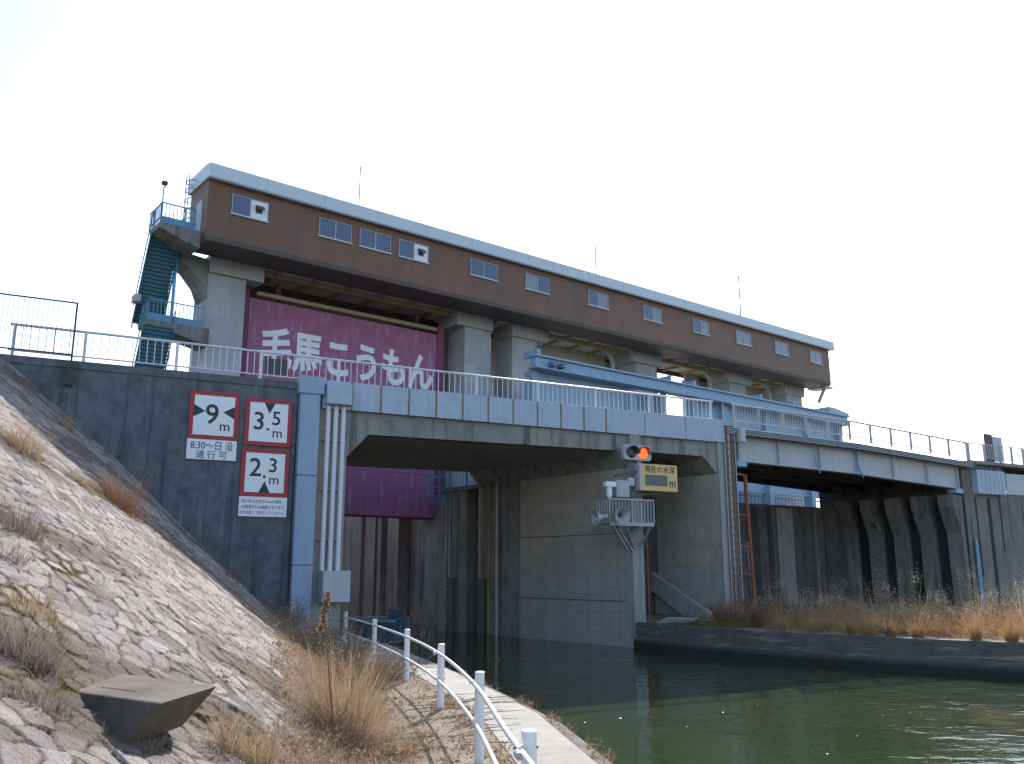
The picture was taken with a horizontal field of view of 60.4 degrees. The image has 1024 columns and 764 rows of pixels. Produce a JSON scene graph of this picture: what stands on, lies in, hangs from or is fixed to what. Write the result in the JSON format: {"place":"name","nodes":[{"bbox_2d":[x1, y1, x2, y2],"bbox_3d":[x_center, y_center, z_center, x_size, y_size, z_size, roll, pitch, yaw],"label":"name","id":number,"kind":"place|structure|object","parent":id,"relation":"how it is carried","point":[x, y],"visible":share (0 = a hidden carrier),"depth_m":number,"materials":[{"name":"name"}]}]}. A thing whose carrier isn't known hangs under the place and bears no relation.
{"place":"outdoors","nodes":[
{"label":"outdoors","id":0,"kind":"place"},
{"bbox_2d":[0,358,352,763],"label":"bank slope","id":1,"kind":"structure","parent":0,"point":[25,738],"depth_m":12.60,"materials":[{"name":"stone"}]},
{"bbox_2d":[0,539,37,571],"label":"grass tuft","id":2,"kind":"object","parent":1,"relation":"on","point":[17,559],"visible":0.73,"depth_m":11.16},
{"bbox_2d":[0,496,68,549],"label":"grass tuft","id":3,"kind":"object","parent":1,"relation":"on","point":[8,521],"visible":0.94,"depth_m":12.86,"materials":[{"name":"plant"}]},
{"bbox_2d":[0,411,75,468],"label":"grass tuft","id":4,"kind":"object","parent":1,"relation":"on","point":[22,443],"visible":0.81,"depth_m":19.48,"materials":[{"name":"plant"}]},
{"bbox_2d":[1,580,83,634],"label":"grass tuft","id":5,"kind":"object","parent":1,"relation":"on","point":[44,608],"visible":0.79,"depth_m":9.59,"materials":[{"name":"plant"}]},
{"bbox_2d":[1,662,99,725],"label":"grass tuft","id":6,"kind":"object","parent":1,"relation":"on","point":[61,708],"visible":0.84,"depth_m":6.97,"materials":[{"name":"plant"}]},
{"bbox_2d":[49,397,102,434],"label":"grass tuft","id":7,"kind":"object","parent":1,"relation":"on","point":[68,425],"visible":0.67,"depth_m":28.17,"materials":[{"name":"plant"}]},
{"bbox_2d":[0,593,158,683],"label":"grass tuft","id":8,"kind":"object","parent":1,"relation":"on","point":[15,645],"visible":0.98,"depth_m":7.96,"materials":[{"name":"plant"}]},
{"bbox_2d":[65,461,101,491],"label":"grass tuft","id":9,"kind":"object","parent":1,"relation":"on","point":[77,478],"visible":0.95,"depth_m":21.02,"materials":[{"name":"plant"}]},
{"bbox_2d":[55,454,168,523],"bbox_3d":[-9.850,2.692,22.326,3.562,1.901,3.436,0,-12,0],"label":"grass tuft","id":10,"kind":"object","parent":1,"relation":"on","point":[128,507],"visible":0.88,"depth_m":22.04,"materials":[{"name":"plant"}]},
{"bbox_2d":[76,674,215,742],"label":"concrete block","id":11,"kind":"structure","parent":1,"relation":"on","point":[140,707],"depth_m":7.64,"materials":[{"name":"concrete"}]},
{"bbox_2d":[0,354,297,616],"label":"wing wall","id":12,"kind":"structure","parent":1,"relation":"on","point":[141,422],"depth_m":33.29,"materials":[{"name":"concrete"}]},
{"bbox_2d":[0,293,78,386],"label":"security fence","id":13,"kind":"object","parent":12,"relation":"on","point":[69,374],"visible":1,"depth_m":31.77,"materials":[{"name":"grey"}]},
{"bbox_2d":[186,390,239,460],"bbox_3d":[-11.544,1.691,34.006,1.840,2.650,0.099,6,-14,-27],"label":"clearance sign","id":14,"kind":"object","parent":12,"relation":"attached to","point":[212,426],"visible":1,"depth_m":33.96,"materials":[{"name":"white"}]},
{"bbox_2d":[238,448,289,516],"bbox_3d":[-9.719,3.952,34.510,1.850,2.640,0.099,6,-14,-27],"label":"clearance sign","id":15,"kind":"object","parent":12,"relation":"attached to","point":[264,481],"visible":1,"depth_m":34.46,"materials":[{"name":"white"}]},
{"bbox_2d":[243,397,292,447],"bbox_3d":[-9.692,1.618,35.025,1.830,1.880,0.099,6,-14,-27],"label":"clearance sign","id":16,"kind":"object","parent":12,"relation":"attached to","point":[268,422],"visible":1,"depth_m":34.98,"materials":[{"name":"white"}]},
{"bbox_2d":[212,556,251,587],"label":"grass tuft","id":17,"kind":"object","parent":1,"relation":"on","point":[239,578],"visible":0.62,"depth_m":27.89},
{"bbox_2d":[178,694,312,763],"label":"grass tuft","id":18,"kind":"object","parent":1,"relation":"on","point":[249,752],"visible":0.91,"depth_m":8.61,"materials":[{"name":"plant"}]},
{"bbox_2d":[158,600,433,763],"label":"dry undergrowth","id":19,"kind":"object","parent":1,"relation":"on","point":[281,703],"visible":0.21,"depth_m":11.62,"materials":[{"name":"plant"}]},
{"bbox_2d":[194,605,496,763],"bbox_3d":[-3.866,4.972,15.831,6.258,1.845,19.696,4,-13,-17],"label":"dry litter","id":20,"kind":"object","parent":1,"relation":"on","point":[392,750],"visible":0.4,"depth_m":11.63,"materials":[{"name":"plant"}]},
{"bbox_2d":[287,394,298,616],"bbox_3d":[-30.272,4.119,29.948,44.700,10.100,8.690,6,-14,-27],"label":"pipe","id":21,"kind":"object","parent":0,"point":[292,501],"depth_m":36.24,"materials":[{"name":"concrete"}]},
{"bbox_2d":[312,633,515,763],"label":"bank ground","id":22,"kind":"structure","parent":0,"point":[463,759],"depth_m":13.86,"materials":[{"name":"soil"}]},
{"bbox_2d":[253,584,324,629],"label":"dry grass clump","id":23,"kind":"object","parent":22,"relation":"on","point":[270,608],"visible":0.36,"depth_m":32.32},
{"bbox_2d":[272,587,316,629],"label":"twig bush","id":24,"kind":"object","parent":22,"relation":"on","point":[297,607],"visible":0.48,"depth_m":33.13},
{"bbox_2d":[260,597,368,661],"bbox_3d":[-5.702,6.282,22.525,4.852,2.019,5.233,-6,-14,28],"label":"dry grass clump","id":25,"kind":"object","parent":22,"relation":"on","point":[313,637],"visible":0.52,"depth_m":22.62,"materials":[{"name":"plant"}]},
{"bbox_2d":[280,607,366,649],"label":"dry grass clump","id":26,"kind":"object","parent":22,"relation":"on","point":[324,630],"visible":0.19,"depth_m":27.58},
{"bbox_2d":[315,590,352,745],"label":"dry stalk","id":27,"kind":"object","parent":22,"relation":"on","point":[324,611],"visible":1,"depth_m":11.76,"materials":[{"name":"plant"}]},
{"bbox_2d":[308,619,371,657],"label":"dry grass clump","id":28,"kind":"object","parent":22,"relation":"on","point":[351,646],"visible":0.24,"depth_m":25.12,"materials":[{"name":"plant"}]},
{"bbox_2d":[273,638,427,717],"bbox_3d":[-3.057,4.998,15.044,3.888,1.394,3.698,0,-12,0],"label":"dry grass clump","id":29,"kind":"object","parent":22,"relation":"on","point":[342,682],"visible":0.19,"depth_m":14.87,"materials":[{"name":"plant"}]},
{"bbox_2d":[297,615,412,691],"bbox_3d":[-3.140,5.370,17.381,2.354,1.704,1.591,0,-12,0],"label":"twig bush","id":30,"kind":"object","parent":22,"relation":"on","point":[321,655],"visible":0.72,"depth_m":17.30,"materials":[{"name":"plant"}]},
{"bbox_2d":[312,635,425,691],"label":"dry grass clump","id":31,"kind":"object","parent":22,"relation":"on","point":[374,675],"visible":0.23,"depth_m":18.13,"materials":[{"name":"plant"}]},
{"bbox_2d":[323,572,418,654],"bbox_3d":[-4.130,6.765,25.789,2.935,2.501,2.348,6,-13,-26],"label":"twig bush","id":32,"kind":"object","parent":22,"relation":"on","point":[354,633],"visible":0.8,"depth_m":25.77,"materials":[{"name":"plant"}]},
{"bbox_2d":[255,619,503,761],"bbox_3d":[-2.142,4.170,12.500,4.675,1.945,7.254,-8,-14,32],"label":"dry grass clump","id":33,"kind":"object","parent":22,"relation":"on","point":[357,719],"visible":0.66,"depth_m":12.08,"materials":[{"name":"plant"}]},
{"bbox_2d":[346,641,418,682],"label":"dry grass clump","id":34,"kind":"object","parent":22,"relation":"on","point":[398,669],"visible":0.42,"depth_m":19.71,"materials":[{"name":"plant"}]},
{"bbox_2d":[365,598,452,677],"bbox_3d":[-2.346,6.136,21.120,2.226,1.773,2.110,-5,-13,23],"label":"twig bush","id":35,"kind":"object","parent":22,"relation":"on","point":[416,648],"visible":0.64,"depth_m":21.27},
{"bbox_2d":[341,612,537,763],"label":"path handrail","id":36,"kind":"object","parent":22,"relation":"on","point":[525,751],"visible":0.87,"depth_m":11.34,"materials":[{"name":"metal"}]},
{"bbox_2d":[380,693,523,746],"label":"fallen stalks","id":37,"kind":"object","parent":22,"relation":"on","point":[461,715],"visible":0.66,"depth_m":14.33,"materials":[{"name":"plant"}]},
{"bbox_2d":[324,632,596,763],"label":"path","id":38,"kind":"structure","parent":0,"point":[555,746],"depth_m":14.34,"materials":[{"name":"concrete"}]},
{"bbox_2d":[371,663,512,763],"bbox_3d":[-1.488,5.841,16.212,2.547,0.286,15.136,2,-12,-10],"label":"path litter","id":39,"kind":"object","parent":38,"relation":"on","point":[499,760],"visible":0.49,"depth_m":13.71,"materials":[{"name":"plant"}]},
{"bbox_2d":[449,669,611,763],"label":"path kerb","id":40,"kind":"structure","parent":38,"relation":"on","point":[575,739],"depth_m":13.68,"materials":[{"name":"concrete"}]},
{"bbox_2d":[447,664,624,763],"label":"kerb weeds","id":41,"kind":"object","parent":40,"relation":"on","point":[555,720],"visible":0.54,"depth_m":13.84,"materials":[{"name":"plant"}]},
{"bbox_2d":[0,0,1023,506],"label":"sky","id":42,"kind":"structure","parent":0,"point":[857,166],"materials":[{"name":"white"}]},
{"bbox_2d":[339,620,1023,763],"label":"water","id":43,"kind":"structure","parent":0,"point":[636,706],"depth_m":23.74,"materials":[{"name":"green liquid"}]},
{"bbox_2d":[354,609,411,641],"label":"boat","id":44,"kind":"object","parent":43,"relation":"on","point":[391,620],"visible":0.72,"depth_m":45.07,"materials":[{"name":"blue paint"}]},
{"bbox_2d":[340,479,520,637],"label":"wall","id":45,"kind":"structure","parent":43,"relation":"in","point":[436,557],"depth_m":53.53,"materials":[{"name":"concrete"}]},
{"bbox_2d":[240,284,443,519],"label":"lock gate","id":46,"kind":"structure","parent":45,"relation":"attached to","point":[276,325],"depth_m":56.88,"materials":[{"name":"metal"}]},
{"bbox_2d":[425,470,445,505],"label":"blue ladder cage","id":47,"kind":"object","parent":45,"relation":"attached to","point":[433,487],"visible":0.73,"depth_m":54.32,"materials":[{"name":"paint"}]},
{"bbox_2d":[449,471,473,487],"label":"lock railing","id":48,"kind":"object","parent":45,"relation":"on","point":[450,479],"visible":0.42,"depth_m":54.20,"materials":[{"name":"metal"}]},
{"bbox_2d":[523,348,849,506],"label":"footbridge","id":49,"kind":"structure","parent":45,"relation":"attached to","point":[546,368],"depth_m":64.87,"materials":[{"name":"metal"}]},
{"bbox_2d":[633,622,1023,678],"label":"quay wall","id":50,"kind":"structure","parent":43,"relation":"in","point":[994,659],"depth_m":32.95,"materials":[{"name":"concrete"}]},
{"bbox_2d":[657,617,698,622],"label":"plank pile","id":51,"kind":"object","parent":50,"relation":"on","point":[669,619],"visible":0.93,"depth_m":40.01,"materials":[{"name":"wood"}]},
{"bbox_2d":[646,601,1023,641],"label":"quay ground","id":52,"kind":"structure","parent":0,"point":[654,617],"depth_m":44.76,"materials":[{"name":"soil"}]},
{"bbox_2d":[288,375,743,647],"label":"road bridge","id":53,"kind":"structure","parent":52,"relation":"on","point":[582,577],"depth_m":43.75,"materials":[{"name":"grey concrete"}]},
{"bbox_2d":[317,382,352,601],"bbox_3d":[-7.065,4.363,35.426,1.180,8.720,0.850,6,-14,-27],"label":"conduit riser","id":54,"kind":"object","parent":53,"relation":"attached to","point":[336,583],"visible":1,"depth_m":35.42,"materials":[{"name":"plastic"}]},
{"bbox_2d":[8,323,712,418],"bbox_3d":[-3.710,0.016,38.806,32.250,1.237,0.100,6,-14,-27],"label":"parapet railing","id":55,"kind":"object","parent":53,"relation":"on","point":[176,366],"visible":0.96,"depth_m":36.71,"materials":[{"name":"metal"}]},
{"bbox_2d":[264,358,286,374],"bbox_3d":[-9.621,-0.627,35.882,0.900,0.630,0.080,6,-14,-27],"label":"name plate","id":56,"kind":"object","parent":55,"relation":"hanging from","point":[277,366],"visible":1,"depth_m":35.84,"materials":[{"name":"metal"}]},
{"bbox_2d":[596,498,654,617],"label":"service platform","id":57,"kind":"structure","parent":53,"relation":"attached to","point":[613,524],"depth_m":41.33,"materials":[{"name":"metal"}]},
{"bbox_2d":[591,509,607,525],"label":"horn speaker","id":58,"kind":"object","parent":57,"relation":"attached to","point":[596,517],"visible":1,"depth_m":40.10},
{"bbox_2d":[603,480,629,502],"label":"security camera","id":59,"kind":"object","parent":57,"relation":"attached to","point":[618,488],"visible":0.99,"depth_m":41.36,"materials":[{"name":"metal"}]},
{"bbox_2d":[614,507,630,523],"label":"horn speaker","id":60,"kind":"object","parent":57,"relation":"attached to","point":[622,515],"visible":1,"depth_m":40.27},
{"bbox_2d":[621,444,650,467],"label":"signal light","id":61,"kind":"object","parent":53,"relation":"attached to","point":[636,454],"visible":1,"depth_m":42.32,"materials":[{"name":"black"}]},
{"bbox_2d":[605,463,677,497],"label":"depth display","id":62,"kind":"object","parent":53,"relation":"attached to","point":[657,479],"visible":0.98,"depth_m":42.47,"materials":[{"name":"yellow"}]},
{"bbox_2d":[651,572,712,616],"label":"concrete stair","id":63,"kind":"object","parent":52,"relation":"on","point":[670,598],"visible":0.23,"depth_m":45.98,"materials":[{"name":"concrete"}]},
{"bbox_2d":[655,618,768,628],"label":"green ground cover","id":64,"kind":"object","parent":52,"relation":"on","point":[728,625],"visible":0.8,"depth_m":38.50,"materials":[{"name":"plant"}]},
{"bbox_2d":[692,581,747,625],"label":"bare shrub","id":65,"kind":"object","parent":52,"relation":"on","point":[725,613],"visible":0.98,"depth_m":38.47,"materials":[{"name":"plant"}]},
{"bbox_2d":[737,473,756,608],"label":"rusty frame","id":66,"kind":"object","parent":52,"relation":"on","point":[748,545],"visible":0.87,"depth_m":45.66,"materials":[{"name":"red metal"}]},
{"bbox_2d":[694,508,800,620],"bbox_3d":[10.269,8.368,40.035,5.632,5.235,3.413,-11,-17,43],"label":"bare shrub","id":67,"kind":"object","parent":52,"relation":"on","point":[738,571],"visible":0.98,"depth_m":39.93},
{"bbox_2d":[642,497,856,613],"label":"retaining wall","id":68,"kind":"structure","parent":52,"relation":"on","point":[803,547],"depth_m":55.54,"materials":[{"name":"concrete"}]},
{"bbox_2d":[731,591,770,627],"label":"bare shrub","id":69,"kind":"object","parent":52,"relation":"on","point":[755,620],"visible":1,"depth_m":37.80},
{"bbox_2d":[763,593,798,619],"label":"bare shrub","id":70,"kind":"object","parent":52,"relation":"on","point":[783,605],"visible":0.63,"depth_m":39.70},
{"bbox_2d":[770,607,792,630],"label":"reed tuft","id":71,"kind":"object","parent":52,"relation":"on","point":[781,626],"visible":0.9,"depth_m":35.45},
{"bbox_2d":[796,612,824,632],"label":"reed tuft","id":72,"kind":"object","parent":52,"relation":"on","point":[814,623],"visible":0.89,"depth_m":34.67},
{"bbox_2d":[800,589,835,614],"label":"bare shrub","id":73,"kind":"object","parent":52,"relation":"on","point":[816,604],"visible":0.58,"depth_m":39.74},
{"bbox_2d":[669,564,1023,638],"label":"dry weeds","id":74,"kind":"object","parent":52,"relation":"on","point":[807,613],"visible":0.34,"depth_m":37.14,"materials":[{"name":"plant"}]},
{"bbox_2d":[837,612,858,634],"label":"reed tuft","id":75,"kind":"object","parent":52,"relation":"on","point":[850,629],"visible":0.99,"depth_m":33.70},
{"bbox_2d":[846,610,890,635],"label":"reed tuft","id":76,"kind":"object","parent":52,"relation":"on","point":[869,631],"visible":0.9,"depth_m":32.87,"materials":[{"name":"plant"}]},
{"bbox_2d":[730,556,1023,633],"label":"seed heads","id":77,"kind":"object","parent":52,"relation":"on","point":[828,598],"visible":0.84,"depth_m":37.94,"materials":[{"name":"plant"}]},
{"bbox_2d":[872,614,906,636],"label":"reed tuft","id":78,"kind":"object","parent":52,"relation":"on","point":[890,630],"visible":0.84,"depth_m":32.45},
{"bbox_2d":[834,494,974,606],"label":"buttress wall","id":79,"kind":"structure","parent":52,"relation":"on","point":[926,537],"depth_m":56.57,"materials":[{"name":"concrete"}]},
{"bbox_2d":[874,613,934,637],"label":"reed tuft","id":80,"kind":"object","parent":52,"relation":"on","point":[916,631],"visible":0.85,"depth_m":31.95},
{"bbox_2d":[899,590,934,616],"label":"bare shrub","id":81,"kind":"object","parent":52,"relation":"on","point":[917,602],"visible":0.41,"depth_m":40.50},
{"bbox_2d":[819,460,1023,605],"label":"abutment pier","id":82,"kind":"structure","parent":52,"relation":"on","point":[993,496],"depth_m":55.69,"materials":[{"name":"concrete"}]},
{"bbox_2d":[726,427,975,493],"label":"girder span","id":83,"kind":"object","parent":82,"relation":"on","point":[795,462],"visible":0.81,"depth_m":51.85,"materials":[{"name":"paint"}]},
{"bbox_2d":[731,403,968,459],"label":"parapet railing","id":84,"kind":"object","parent":83,"relation":"on","point":[910,439],"visible":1,"depth_m":50.61,"materials":[{"name":"metal"}]},
{"bbox_2d":[983,434,994,461],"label":"back board","id":85,"kind":"object","parent":82,"relation":"on","point":[988,439],"visible":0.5,"depth_m":57.78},
{"bbox_2d":[967,442,1023,464],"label":"parapet railing","id":86,"kind":"object","parent":82,"relation":"on","point":[999,450],"visible":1,"depth_m":56.58,"materials":[{"name":"metal"}]},
{"bbox_2d":[992,436,1003,462],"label":"sign board","id":87,"kind":"object","parent":82,"relation":"on","point":[997,441],"visible":0.31,"depth_m":59.08,"materials":[{"name":"metal"}]},
{"bbox_2d":[948,609,999,639],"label":"reed tuft","id":88,"kind":"object","parent":52,"relation":"on","point":[977,635],"visible":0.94,"depth_m":30.73,"materials":[{"name":"plant"}]},
{"bbox_2d":[986,578,1022,619],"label":"bare shrub","id":89,"kind":"object","parent":52,"relation":"on","point":[998,602],"visible":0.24,"depth_m":40.32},
{"bbox_2d":[986,609,1023,641],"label":"reed tuft","id":90,"kind":"object","parent":52,"relation":"on","point":[1009,636],"visible":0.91,"depth_m":30.07,"materials":[{"name":"plant"}]},
{"bbox_2d":[1010,617,1023,638],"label":"reed tuft","id":91,"kind":"object","parent":52,"relation":"on","point":[1019,629],"visible":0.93,"depth_m":29.98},
{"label":"lock platform","id":92,"kind":"structure","parent":0,"visible":0},
{"bbox_2d":[189,162,834,506],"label":"gate house","id":93,"kind":"structure","parent":92,"relation":"on","point":[495,310],"depth_m":61.01,"materials":[{"name":"metal"}]},
{"bbox_2d":[195,199,202,230],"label":"door","id":94,"kind":"structure","parent":93,"relation":"in","point":[199,207],"depth_m":48.98,"materials":[{"name":"silver metal"}]},
{"bbox_2d":[230,194,268,222],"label":"window","id":95,"kind":"structure","parent":93,"relation":"in","point":[242,206],"depth_m":49.88,"materials":[{"name":"blue metal"}]},
{"bbox_2d":[318,217,352,244],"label":"window","id":96,"kind":"structure","parent":93,"relation":"in","point":[329,229],"depth_m":53.19,"materials":[{"name":"blue glass"}]},
{"bbox_2d":[359,228,391,254],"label":"window","id":97,"kind":"structure","parent":93,"relation":"in","point":[371,240],"depth_m":54.89,"materials":[{"name":"blue glass"}]},
{"bbox_2d":[398,239,428,264],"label":"window","id":98,"kind":"structure","parent":93,"relation":"in","point":[409,250],"depth_m":56.62,"materials":[{"name":"blue metal"}]},
{"bbox_2d":[469,258,498,281],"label":"window","id":99,"kind":"structure","parent":93,"relation":"in","point":[481,269],"depth_m":60.09,"materials":[{"name":"blue glass"}]},
{"bbox_2d":[525,273,549,294],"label":"window","id":100,"kind":"structure","parent":93,"relation":"in","point":[534,283],"depth_m":63.05,"materials":[{"name":"blue glass"}]},
{"bbox_2d":[588,290,608,310],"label":"window","id":101,"kind":"structure","parent":93,"relation":"in","point":[595,299],"depth_m":66.81,"materials":[{"name":"blue glass"}]},
{"bbox_2d":[643,305,662,323],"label":"window","id":102,"kind":"structure","parent":93,"relation":"in","point":[651,314],"depth_m":70.56,"materials":[{"name":"blue glass"}]},
{"bbox_2d":[692,318,709,336],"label":"window","id":103,"kind":"structure","parent":93,"relation":"in","point":[699,327],"depth_m":74.26,"materials":[{"name":"blue glass"}]},
{"bbox_2d":[736,330,751,346],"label":"window","id":104,"kind":"structure","parent":93,"relation":"in","point":[742,338],"depth_m":77.86,"materials":[{"name":"blue glass"}]},
{"bbox_2d":[775,341,789,356],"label":"window","id":105,"kind":"structure","parent":93,"relation":"in","point":[781,348],"depth_m":81.40,"materials":[{"name":"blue glass"}]},
{"bbox_2d":[809,350,822,364],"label":"window","id":106,"kind":"structure","parent":93,"relation":"in","point":[815,357],"depth_m":84.83,"materials":[{"name":"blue glass"}]},
{"bbox_2d":[808,376,833,402],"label":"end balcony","id":107,"kind":"structure","parent":93,"relation":"attached to","point":[822,390],"depth_m":87.16,"materials":[{"name":"metal"}]},
{"bbox_2d":[738,492,818,506],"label":"lattice walkway","id":108,"kind":"structure","parent":92,"relation":"on","point":[755,498],"depth_m":78.26,"materials":[{"name":"metal"}]},
{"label":"lock wall","id":109,"kind":"object","parent":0,"visible":0},
{"bbox_2d":[131,173,208,368],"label":"stair tower","id":110,"kind":"structure","parent":109,"relation":"on","point":[173,245],"depth_m":48.62,"materials":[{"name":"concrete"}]}
]}

